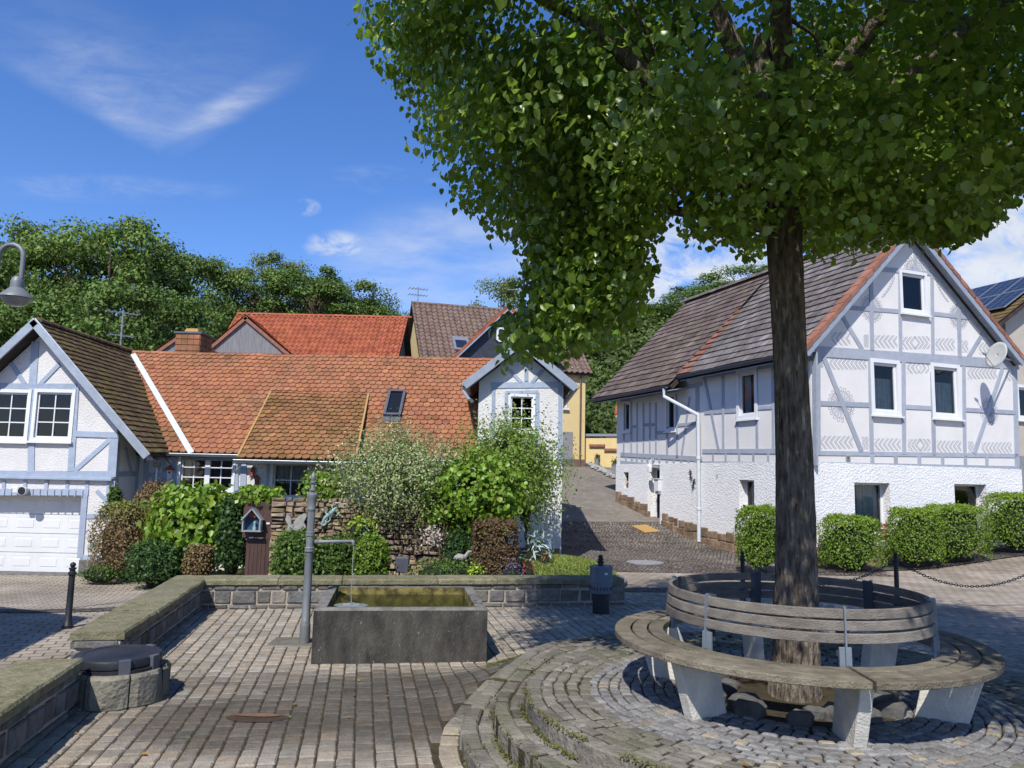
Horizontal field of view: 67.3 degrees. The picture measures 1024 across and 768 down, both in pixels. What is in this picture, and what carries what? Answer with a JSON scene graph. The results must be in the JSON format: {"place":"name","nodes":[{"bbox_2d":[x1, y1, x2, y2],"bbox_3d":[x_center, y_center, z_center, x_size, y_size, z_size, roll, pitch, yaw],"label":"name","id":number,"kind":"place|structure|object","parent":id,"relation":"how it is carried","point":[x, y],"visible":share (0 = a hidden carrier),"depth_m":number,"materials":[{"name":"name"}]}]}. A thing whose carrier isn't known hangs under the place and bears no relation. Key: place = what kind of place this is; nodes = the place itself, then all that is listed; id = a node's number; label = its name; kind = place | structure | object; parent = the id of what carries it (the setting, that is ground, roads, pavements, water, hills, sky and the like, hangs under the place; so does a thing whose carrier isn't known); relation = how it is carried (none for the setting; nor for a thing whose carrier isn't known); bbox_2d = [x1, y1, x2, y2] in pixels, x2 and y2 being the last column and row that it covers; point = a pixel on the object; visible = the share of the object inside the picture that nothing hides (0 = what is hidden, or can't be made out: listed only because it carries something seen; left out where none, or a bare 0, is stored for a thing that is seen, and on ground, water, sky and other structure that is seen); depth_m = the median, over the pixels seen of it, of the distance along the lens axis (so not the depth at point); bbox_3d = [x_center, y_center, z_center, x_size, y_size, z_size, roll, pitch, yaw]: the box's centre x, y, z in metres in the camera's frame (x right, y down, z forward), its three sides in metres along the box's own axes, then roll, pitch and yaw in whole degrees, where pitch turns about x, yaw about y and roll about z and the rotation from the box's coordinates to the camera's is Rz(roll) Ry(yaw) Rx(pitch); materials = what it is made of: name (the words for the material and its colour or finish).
{"place":"outdoors","nodes":[
{"label":"outdoors","id":0,"kind":"place"},
{"bbox_2d":[0,611,109,668],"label":"street paving","id":1,"kind":"structure","parent":0,"point":[26,636],"depth_m":10.22,"materials":[{"name":"grey stone"}]},
{"bbox_2d":[0,242,34,306],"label":"street lamp","id":2,"kind":"object","parent":1,"relation":"on","point":[15,294],"visible":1,"depth_m":11.78,"materials":[{"name":"metal"}]},
{"bbox_2d":[61,562,76,628],"bbox_3d":[-6.197,2.958,10.786,0.150,0.900,0.150,1,-7,0],"label":"bollard","id":3,"kind":"object","parent":1,"relation":"on","point":[67,622],"visible":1,"depth_m":10.75,"materials":[{"name":"black metal"}]},
{"bbox_2d":[0,571,149,609],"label":"drive paving","id":4,"kind":"structure","parent":0,"point":[35,592],"depth_m":16.30,"materials":[{"name":"grey stone"}]},
{"bbox_2d":[75,564,124,583],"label":"plant","id":5,"kind":"object","parent":4,"relation":"on","point":[97,575],"visible":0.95,"depth_m":17.61,"materials":[{"name":"green plant"}]},
{"bbox_2d":[86,497,158,579],"bbox_3d":[-9.233,3.690,18.383,1.558,1.938,1.531,1,-7,0],"label":"clipped shrub","id":6,"kind":"object","parent":4,"relation":"on","point":[121,531],"visible":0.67,"depth_m":17.91,"materials":[{"name":"brown plant"}]},
{"bbox_2d":[0,343,644,612],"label":"ground","id":7,"kind":"structure","parent":0,"point":[105,611],"depth_m":12.76,"materials":[{"name":"grey stone"}]},
{"bbox_2d":[0,243,60,346],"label":"broadleaf tree","id":8,"kind":"object","parent":7,"relation":"on","point":[6,274],"visible":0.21,"depth_m":45.87,"materials":[{"name":"green plant"}]},
{"bbox_2d":[0,659,83,767],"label":"plaza wall","id":9,"kind":"structure","parent":7,"relation":"on","point":[38,699],"depth_m":6.22,"materials":[{"name":"stone"}]},
{"bbox_2d":[0,212,114,316],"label":"broadleaf tree","id":10,"kind":"object","parent":7,"relation":"on","point":[13,234],"visible":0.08,"depth_m":50.01,"materials":[{"name":"green plant"}]},
{"bbox_2d":[0,607,115,612],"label":"drive cobble band","id":11,"kind":"object","parent":7,"relation":"on","point":[54,610],"visible":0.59,"depth_m":12.56,"materials":[{"name":"grey stone"}]},
{"bbox_2d":[0,294,115,347],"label":"broadleaf tree","id":12,"kind":"object","parent":7,"relation":"on","point":[5,329],"visible":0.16,"depth_m":39.50,"materials":[{"name":"green plant"}]},
{"bbox_2d":[1,212,193,338],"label":"broadleaf tree","id":13,"kind":"object","parent":7,"relation":"on","point":[125,233],"visible":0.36,"depth_m":47.44,"materials":[{"name":"green plant"}]},
{"bbox_2d":[8,276,207,350],"bbox_3d":[-20.680,-0.228,40.405,10.402,11.112,9.882,-3,-8,29],"label":"broadleaf tree","id":14,"kind":"object","parent":7,"relation":"on","point":[111,293],"visible":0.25,"depth_m":38.89,"materials":[{"name":"green plant"}]},
{"bbox_2d":[69,579,204,658],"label":"plaza wall","id":15,"kind":"structure","parent":7,"relation":"on","point":[159,613],"depth_m":9.50,"materials":[{"name":"stone"}]},
{"bbox_2d":[85,243,221,336],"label":"broadleaf tree","id":16,"kind":"object","parent":7,"relation":"on","point":[169,275],"visible":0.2,"depth_m":51.45,"materials":[{"name":"green plant"}]},
{"bbox_2d":[102,292,230,349],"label":"broadleaf tree","id":17,"kind":"object","parent":7,"relation":"on","point":[195,307],"visible":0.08,"depth_m":43.80,"materials":[{"name":"green plant"}]},
{"bbox_2d":[117,249,249,338],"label":"broadleaf tree","id":18,"kind":"object","parent":7,"relation":"on","point":[205,269],"visible":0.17,"depth_m":55.04,"materials":[{"name":"green plant"}]},
{"bbox_2d":[146,567,268,589],"bbox_3d":[-4.476,4.453,17.580,11.150,0.464,6.000,1,-7,0],"label":"garden bed","id":19,"kind":"object","parent":7,"relation":"on","point":[151,586],"visible":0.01,"depth_m":17.71,"materials":[{"name":"soil"}]},
{"bbox_2d":[132,478,168,526],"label":"clipped shrub","id":20,"kind":"object","parent":19,"relation":"on","point":[151,487],"visible":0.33,"depth_m":19.17,"materials":[{"name":"brown plant"}]},
{"bbox_2d":[118,534,186,585],"bbox_3d":[-7.928,3.942,17.314,1.652,1.126,1.822,1,-7,0],"label":"bush","id":21,"kind":"object","parent":19,"relation":"on","point":[159,563],"visible":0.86,"depth_m":16.92,"materials":[{"name":"green plant"}]},
{"bbox_2d":[135,478,242,574],"bbox_3d":[-7.490,3.384,18.100,2.661,2.311,2.018,1,-7,0],"label":"laurel bush","id":22,"kind":"object","parent":19,"relation":"on","point":[184,517],"visible":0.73,"depth_m":17.55,"materials":[{"name":"green plant"}]},
{"bbox_2d":[180,543,216,574],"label":"clipped shrub","id":23,"kind":"object","parent":19,"relation":"on","point":[198,562],"visible":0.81,"depth_m":16.84,"materials":[{"name":"brown plant"}]},
{"bbox_2d":[213,490,246,574],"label":"ivy column","id":24,"kind":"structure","parent":19,"relation":"on","point":[230,551],"depth_m":16.79,"materials":[{"name":"green plant"}]},
{"bbox_2d":[268,497,486,574],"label":"garden wall","id":25,"kind":"structure","parent":19,"relation":"on","point":[403,542],"depth_m":16.44,"materials":[{"name":"stone"}]},
{"bbox_2d":[242,502,272,574],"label":"garden gate","id":26,"kind":"structure","parent":25,"relation":"attached to","point":[257,547],"depth_m":16.41,"materials":[{"name":"brown wood"}]},
{"bbox_2d":[241,508,264,531],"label":"lantern house","id":27,"kind":"structure","parent":26,"relation":"attached to","point":[252,519],"depth_m":16.36,"materials":[{"name":"wood"}]},
{"bbox_2d":[230,484,286,508],"bbox_3d":[-5.568,2.464,16.957,1.170,0.524,1.229,1,-7,0],"label":"ivy top","id":28,"kind":"object","parent":25,"relation":"on","point":[254,493],"visible":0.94,"depth_m":16.59,"materials":[{"name":"green plant"}]},
{"bbox_2d":[295,468,352,502],"bbox_3d":[-4.185,2.284,17.125,1.213,0.842,1.166,1,-7,0],"label":"ivy top","id":29,"kind":"object","parent":25,"relation":"on","point":[321,488],"visible":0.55,"depth_m":16.88,"materials":[{"name":"green plant"}]},
{"bbox_2d":[341,512,380,538],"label":"weed tuft","id":30,"kind":"object","parent":25,"relation":"on","point":[355,529],"visible":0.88,"depth_m":15.90,"materials":[{"name":"green plant"}]},
{"bbox_2d":[296,406,489,534],"bbox_3d":[-2.480,2.392,16.696,4.294,3.763,3.850,1,-7,0],"label":"variegated willow","id":31,"kind":"object","parent":19,"relation":"on","point":[392,481],"visible":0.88,"depth_m":16.21,"materials":[{"name":"green plant"}]},
{"bbox_2d":[412,515,449,562],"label":"flowering azalea","id":32,"kind":"object","parent":19,"relation":"on","point":[437,537],"visible":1,"depth_m":15.55,"materials":[{"name":"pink plant"}]},
{"bbox_2d":[436,520,477,571],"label":"conifer shrub","id":33,"kind":"object","parent":19,"relation":"on","point":[458,545],"visible":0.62,"depth_m":15.38,"materials":[{"name":"green plant"}]},
{"bbox_2d":[408,439,547,565],"bbox_3d":[-0.758,2.710,16.306,2.979,3.120,2.129,1,-7,0],"label":"grape vine","id":34,"kind":"object","parent":19,"relation":"on","point":[491,491],"visible":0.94,"depth_m":15.94,"materials":[{"name":"plant"}]},
{"bbox_2d":[470,515,519,574],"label":"clipped shrub","id":35,"kind":"object","parent":19,"relation":"on","point":[493,554],"visible":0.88,"depth_m":15.00,"materials":[{"name":"brown plant"}]},
{"bbox_2d":[440,390,591,553],"bbox_3d":[-0.117,2.297,18.049,4.060,4.394,3.450,1,-7,0],"label":"apple tree","id":36,"kind":"object","parent":19,"relation":"on","point":[516,448],"visible":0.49,"depth_m":17.76,"materials":[{"name":"plant"}]},
{"bbox_2d":[518,522,553,563],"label":"agave","id":37,"kind":"object","parent":19,"relation":"on","point":[536,548],"visible":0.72,"depth_m":16.18,"materials":[{"name":"green plant"}]},
{"bbox_2d":[191,259,261,328],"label":"broadleaf tree","id":38,"kind":"object","parent":7,"relation":"on","point":[247,270],"visible":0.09,"depth_m":59.04,"materials":[{"name":"green plant"}]},
{"bbox_2d":[201,264,287,337],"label":"broadleaf tree","id":39,"kind":"object","parent":7,"relation":"on","point":[247,284],"visible":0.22,"depth_m":57.63,"materials":[{"name":"green plant"}]},
{"bbox_2d":[0,317,493,575],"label":"half timbered house","id":40,"kind":"structure","parent":7,"relation":"on","point":[86,420],"depth_m":20.61,"materials":[{"name":"orange tile"}]},
{"bbox_2d":[0,389,58,443],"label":"window","id":41,"kind":"structure","parent":40,"relation":"in","point":[15,405],"depth_m":20.13,"materials":[{"name":"white paint"}]},
{"bbox_2d":[0,496,80,572],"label":"garage door","id":42,"kind":"structure","parent":40,"relation":"in","point":[19,548],"depth_m":19.50,"materials":[{"name":"white metal"}]},
{"bbox_2d":[27,389,75,443],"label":"window","id":43,"kind":"structure","parent":40,"relation":"in","point":[66,400],"depth_m":19.54,"materials":[{"name":"white paint"}]},
{"bbox_2d":[177,457,235,492],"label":"window","id":44,"kind":"structure","parent":40,"relation":"in","point":[194,471],"depth_m":21.36,"materials":[{"name":"white paint"}]},
{"bbox_2d":[269,463,311,501],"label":"window","id":45,"kind":"structure","parent":40,"relation":"in","point":[287,476],"depth_m":20.75,"materials":[{"name":"glass"}]},
{"bbox_2d":[233,246,316,312],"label":"broadleaf tree","id":46,"kind":"object","parent":7,"relation":"on","point":[273,258],"visible":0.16,"depth_m":60.23,"materials":[{"name":"green plant"}]},
{"bbox_2d":[153,312,411,356],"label":"barn","id":47,"kind":"structure","parent":7,"relation":"on","point":[307,334],"depth_m":36.89,"materials":[{"name":"tile"}]},
{"bbox_2d":[256,264,369,314],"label":"broadleaf tree","id":48,"kind":"object","parent":7,"relation":"on","point":[325,287],"visible":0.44,"depth_m":57.65,"materials":[{"name":"green plant"}]},
{"bbox_2d":[313,273,398,315],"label":"broadleaf tree","id":49,"kind":"object","parent":7,"relation":"on","point":[361,285],"visible":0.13,"depth_m":59.82,"materials":[{"name":"green plant"}]},
{"bbox_2d":[169,575,624,609],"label":"plaza wall","id":50,"kind":"structure","parent":7,"relation":"on","point":[236,592],"depth_m":12.92,"materials":[{"name":"stone"}]},
{"bbox_2d":[468,274,521,308],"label":"broadleaf tree","id":51,"kind":"object","parent":7,"relation":"on","point":[504,293],"visible":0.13,"depth_m":62.20,"materials":[{"name":"green plant"}]},
{"bbox_2d":[409,301,592,466],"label":"yellow house","id":52,"kind":"structure","parent":7,"relation":"on","point":[441,330],"depth_m":40.05,"materials":[{"name":"brown tile"}]},
{"bbox_2d":[461,340,579,555],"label":"narrow gabled house","id":53,"kind":"structure","parent":7,"relation":"on","point":[543,381],"depth_m":20.27,"materials":[{"name":"white paint"}]},
{"bbox_2d":[508,394,535,433],"bbox_3d":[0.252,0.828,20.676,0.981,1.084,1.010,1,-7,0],"label":"window","id":54,"kind":"structure","parent":53,"relation":"in","point":[529,401],"depth_m":20.31,"materials":[{"name":"white paint"}]},
{"bbox_2d":[585,434,616,466],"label":"yard wall","id":55,"kind":"structure","parent":7,"relation":"on","point":[605,448],"depth_m":39.85,"materials":[{"name":"paint"}]},
{"bbox_2d":[561,466,659,521],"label":"lane","id":56,"kind":"structure","parent":7,"relation":"on","point":[594,498],"depth_m":30.51,"materials":[{"name":"grey asphalt"}]},
{"bbox_2d":[584,297,677,437],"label":"hillside scrub","id":57,"kind":"object","parent":7,"relation":"on","point":[600,418],"visible":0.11,"depth_m":59.48,"materials":[{"name":"green plant"}]},
{"bbox_2d":[635,296,684,329],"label":"broadleaf tree","id":58,"kind":"object","parent":7,"relation":"on","point":[672,310],"visible":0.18,"depth_m":69.33,"materials":[{"name":"green plant"}]},
{"bbox_2d":[662,278,735,306],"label":"broadleaf tree","id":59,"kind":"object","parent":7,"relation":"on","point":[696,291],"visible":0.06,"depth_m":70.30,"materials":[{"name":"green plant"}]},
{"bbox_2d":[561,522,892,575],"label":"lane","id":60,"kind":"structure","parent":7,"relation":"on","point":[617,545],"depth_m":23.43,"materials":[{"name":"grey stone"}]},
{"bbox_2d":[732,503,775,568],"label":"box hedge","id":61,"kind":"object","parent":60,"relation":"on","point":[758,540],"visible":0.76,"depth_m":18.68,"materials":[{"name":"green plant"}]},
{"bbox_2d":[693,262,767,288],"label":"broadleaf tree","id":62,"kind":"object","parent":7,"relation":"on","point":[739,270],"visible":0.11,"depth_m":72.06,"materials":[{"name":"green plant"}]},
{"bbox_2d":[589,235,1023,566],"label":"half timbered house","id":63,"kind":"structure","parent":7,"relation":"on","point":[913,399],"depth_m":23.09,"materials":[{"name":"white paint"}]},
{"bbox_2d":[663,392,675,432],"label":"window","id":64,"kind":"structure","parent":63,"relation":"in","point":[670,407],"depth_m":27.54,"materials":[{"name":"white paint"}]},
{"bbox_2d":[734,367,758,421],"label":"window","id":65,"kind":"structure","parent":63,"relation":"in","point":[746,394],"depth_m":23.72,"materials":[{"name":"white paint"}]},
{"bbox_2d":[854,482,890,536],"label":"window","id":66,"kind":"structure","parent":63,"relation":"in","point":[868,496],"depth_m":21.76,"materials":[{"name":"glass"}]},
{"bbox_2d":[870,358,904,417],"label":"window","id":67,"kind":"structure","parent":63,"relation":"in","point":[884,377],"depth_m":22.07,"materials":[{"name":"white paint"}]},
{"bbox_2d":[899,269,931,317],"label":"window","id":68,"kind":"structure","parent":63,"relation":"in","point":[913,291],"depth_m":22.90,"materials":[{"name":"white paint"}]},
{"bbox_2d":[930,362,965,421],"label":"window","id":69,"kind":"structure","parent":63,"relation":"in","point":[945,395],"depth_m":22.92,"materials":[{"name":"white paint"}]},
{"bbox_2d":[954,484,991,536],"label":"window","id":70,"kind":"structure","parent":63,"relation":"in","point":[964,493],"depth_m":23.65,"materials":[{"name":"glass"}]},
{"bbox_2d":[982,342,1012,367],"bbox_3d":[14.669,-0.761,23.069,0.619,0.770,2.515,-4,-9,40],"label":"satellite dish","id":71,"kind":"object","parent":63,"relation":"attached to","point":[995,354],"visible":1,"depth_m":22.43,"materials":[{"name":"metal"}]},
{"bbox_2d":[818,547,1023,571],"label":"planting bed","id":72,"kind":"object","parent":7,"relation":"on","point":[999,553],"visible":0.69,"depth_m":21.11,"materials":[{"name":"brown soil"}]},
{"bbox_2d":[816,512,887,570],"bbox_3d":[8.711,4.036,19.774,1.696,1.432,1.227,4,-7,-18],"label":"box hedge","id":73,"kind":"object","parent":72,"relation":"on","point":[850,541],"visible":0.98,"depth_m":19.45,"materials":[{"name":"green plant"}]},
{"bbox_2d":[883,505,946,564],"bbox_3d":[10.746,4.025,20.505,1.516,1.555,1.137,4,-7,-20],"label":"box hedge","id":74,"kind":"object","parent":72,"relation":"on","point":[913,537],"visible":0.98,"depth_m":20.21,"materials":[{"name":"green plant"}]},
{"bbox_2d":[918,502,994,560],"bbox_3d":[12.175,3.994,21.119,1.938,1.565,1.402,4,-7,-23],"label":"box hedge","id":75,"kind":"object","parent":72,"relation":"on","point":[962,530],"visible":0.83,"depth_m":20.70,"materials":[{"name":"green plant"}]},
{"bbox_2d":[977,490,1023,549],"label":"box hedge","id":76,"kind":"object","parent":72,"relation":"on","point":[1007,519],"visible":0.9,"depth_m":21.64,"materials":[{"name":"green plant"}]},
{"bbox_2d":[971,276,1023,491],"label":"solar roof house","id":77,"kind":"structure","parent":7,"relation":"on","point":[1003,302],"depth_m":28.29,"materials":[{"name":"white paint"}]},
{"bbox_2d":[0,0,1023,328],"label":"sky","id":78,"kind":"structure","parent":0,"point":[240,127],"materials":[{"name":"blue"}]},
{"bbox_2d":[7,593,1023,767],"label":"plaza paving","id":79,"kind":"structure","parent":0,"point":[1008,644],"depth_m":7.58,"materials":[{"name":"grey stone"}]},
{"bbox_2d":[72,644,170,711],"bbox_3d":[-3.805,2.843,7.441,0.928,0.475,0.925,1,-7,0],"label":"stone well","id":80,"kind":"object","parent":79,"relation":"on","point":[118,677],"visible":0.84,"depth_m":7.15,"materials":[{"name":"beige stone"}]},
{"bbox_2d":[266,637,311,646],"bbox_3d":[-2.834,3.388,10.031,0.644,0.066,0.520,2,-7,-4],"label":"pump footing","id":81,"kind":"object","parent":79,"relation":"on","point":[286,641],"visible":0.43,"depth_m":9.95,"materials":[{"name":"grey concrete"}]},
{"bbox_2d":[299,472,354,643],"bbox_3d":[-2.369,2.259,9.985,0.765,2.209,0.147,-1,-7,19],"label":"water pump","id":82,"kind":"object","parent":81,"relation":"on","point":[305,624],"visible":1,"depth_m":10.03,"materials":[{"name":"grey paint"}]},
{"bbox_2d":[311,586,487,664],"bbox_3d":[-1.444,3.148,9.959,2.044,0.780,1.820,2,-7,-8],"label":"water trough","id":83,"kind":"object","parent":79,"relation":"on","point":[411,624],"visible":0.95,"depth_m":9.12,"materials":[{"name":"concrete"}]},
{"bbox_2d":[439,726,462,767],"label":"terrace border","id":84,"kind":"object","parent":79,"relation":"on","point":[448,751],"visible":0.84,"depth_m":6.21,"materials":[{"name":"grey stone"}]},
{"bbox_2d":[445,665,508,726],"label":"terrace border setts","id":85,"kind":"structure","parent":79,"relation":"on","point":[456,721],"depth_m":7.32,"materials":[{"name":"beige stone"}]},
{"bbox_2d":[455,654,670,767],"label":"moss","id":86,"kind":"object","parent":79,"relation":"on","point":[553,722],"visible":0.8,"depth_m":5.73,"materials":[{"name":"green plant"}]},
{"bbox_2d":[589,554,612,614],"bbox_3d":[1.482,3.333,12.778,0.393,0.961,0.393,1,-7,0],"label":"litter bin","id":87,"kind":"object","parent":79,"relation":"on","point":[601,583],"visible":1,"depth_m":12.63,"materials":[{"name":"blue metal"}]},
{"bbox_2d":[459,631,1023,767],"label":"terrace steps","id":88,"kind":"structure","parent":79,"relation":"on","point":[518,729],"depth_m":6.58,"materials":[{"name":"grey stone"}]},
{"bbox_2d":[512,553,618,575],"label":"grass","id":89,"kind":"structure","parent":0,"point":[562,561],"depth_m":15.78,"materials":[{"name":"green plant"}]},
{"bbox_2d":[467,632,1023,767],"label":"terrace bedding","id":90,"kind":"object","parent":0,"point":[521,757],"visible":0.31,"depth_m":5.89,"materials":[{"name":"stone"}]},
{"bbox_2d":[526,639,1023,767],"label":"terrace slabs","id":91,"kind":"structure","parent":0,"point":[593,752],"depth_m":5.84,"materials":[{"name":"grey stone"}]},
{"bbox_2d":[589,650,1023,767],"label":"terrace cobbles","id":92,"kind":"object","parent":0,"point":[665,718],"visible":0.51,"depth_m":5.61,"materials":[{"name":"grey stone"}]},
{"bbox_2d":[615,571,1005,749],"bbox_3d":[2.426,2.215,6.609,3.056,0.940,3.068,1,-7,0],"label":"tree bench","id":93,"kind":"object","parent":92,"relation":"on","point":[953,678],"visible":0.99,"depth_m":5.86,"materials":[{"name":"grey wood"}]},
{"bbox_2d":[725,676,895,727],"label":"tree bed soil","id":94,"kind":"object","parent":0,"point":[778,710],"visible":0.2,"depth_m":6.37,"materials":[{"name":"brown soil"}]},
{"bbox_2d":[347,0,1023,702],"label":"linden tree","id":95,"kind":"object","parent":94,"relation":"on","point":[613,128],"visible":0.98,"depth_m":6.38,"materials":[{"name":"green plant"}]},
{"bbox_2d":[732,697,766,719],"bbox_3d":[1.857,2.543,6.020,0.245,0.141,0.183,-3,-8,34],"label":"rock","id":96,"kind":"object","parent":94,"relation":"on","point":[749,707],"visible":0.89,"depth_m":5.97,"materials":[{"name":"grey stone"}]},
{"bbox_2d":[786,709,814,728],"bbox_3d":[2.186,2.538,5.836,0.207,0.122,0.144,-2,-8,24],"label":"rock","id":97,"kind":"object","parent":94,"relation":"on","point":[799,717],"visible":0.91,"depth_m":5.78,"materials":[{"name":"grey stone"}]},
{"bbox_2d":[874,700,906,719],"bbox_3d":[3.004,2.575,6.070,0.248,0.141,0.173,1,-7,0],"label":"rock","id":98,"kind":"object","parent":94,"relation":"on","point":[895,709],"visible":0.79,"depth_m":6.02,"materials":[{"name":"grey stone"}]},
{"bbox_2d":[616,555,1023,628],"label":"square paving","id":99,"kind":"structure","parent":0,"point":[998,606],"depth_m":17.02,"materials":[{"name":"grey stone"}]},
{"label":"garden verge","id":100,"kind":"structure","parent":0,"visible":0},
{"bbox_2d":[263,523,320,575],"bbox_3d":[-4.206,3.296,14.880,1.071,1.200,1.040,1,-7,0],"label":"round shrub","id":101,"kind":"object","parent":100,"relation":"on","point":[288,558],"visible":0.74,"depth_m":14.62,"materials":[{"name":"green plant"}]},
{"bbox_2d":[303,531,360,574],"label":"round shrub","id":102,"kind":"object","parent":100,"relation":"on","point":[335,558],"visible":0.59,"depth_m":14.73,"materials":[{"name":"green plant"}]},
{"bbox_2d":[351,531,391,574],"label":"round shrub","id":103,"kind":"object","parent":100,"relation":"on","point":[372,553],"visible":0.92,"depth_m":14.59,"materials":[{"name":"green plant"}]},
{"bbox_2d":[405,556,477,575],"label":"plant","id":104,"kind":"object","parent":100,"relation":"on","point":[441,568],"visible":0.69,"depth_m":14.52,"materials":[{"name":"green plant"}]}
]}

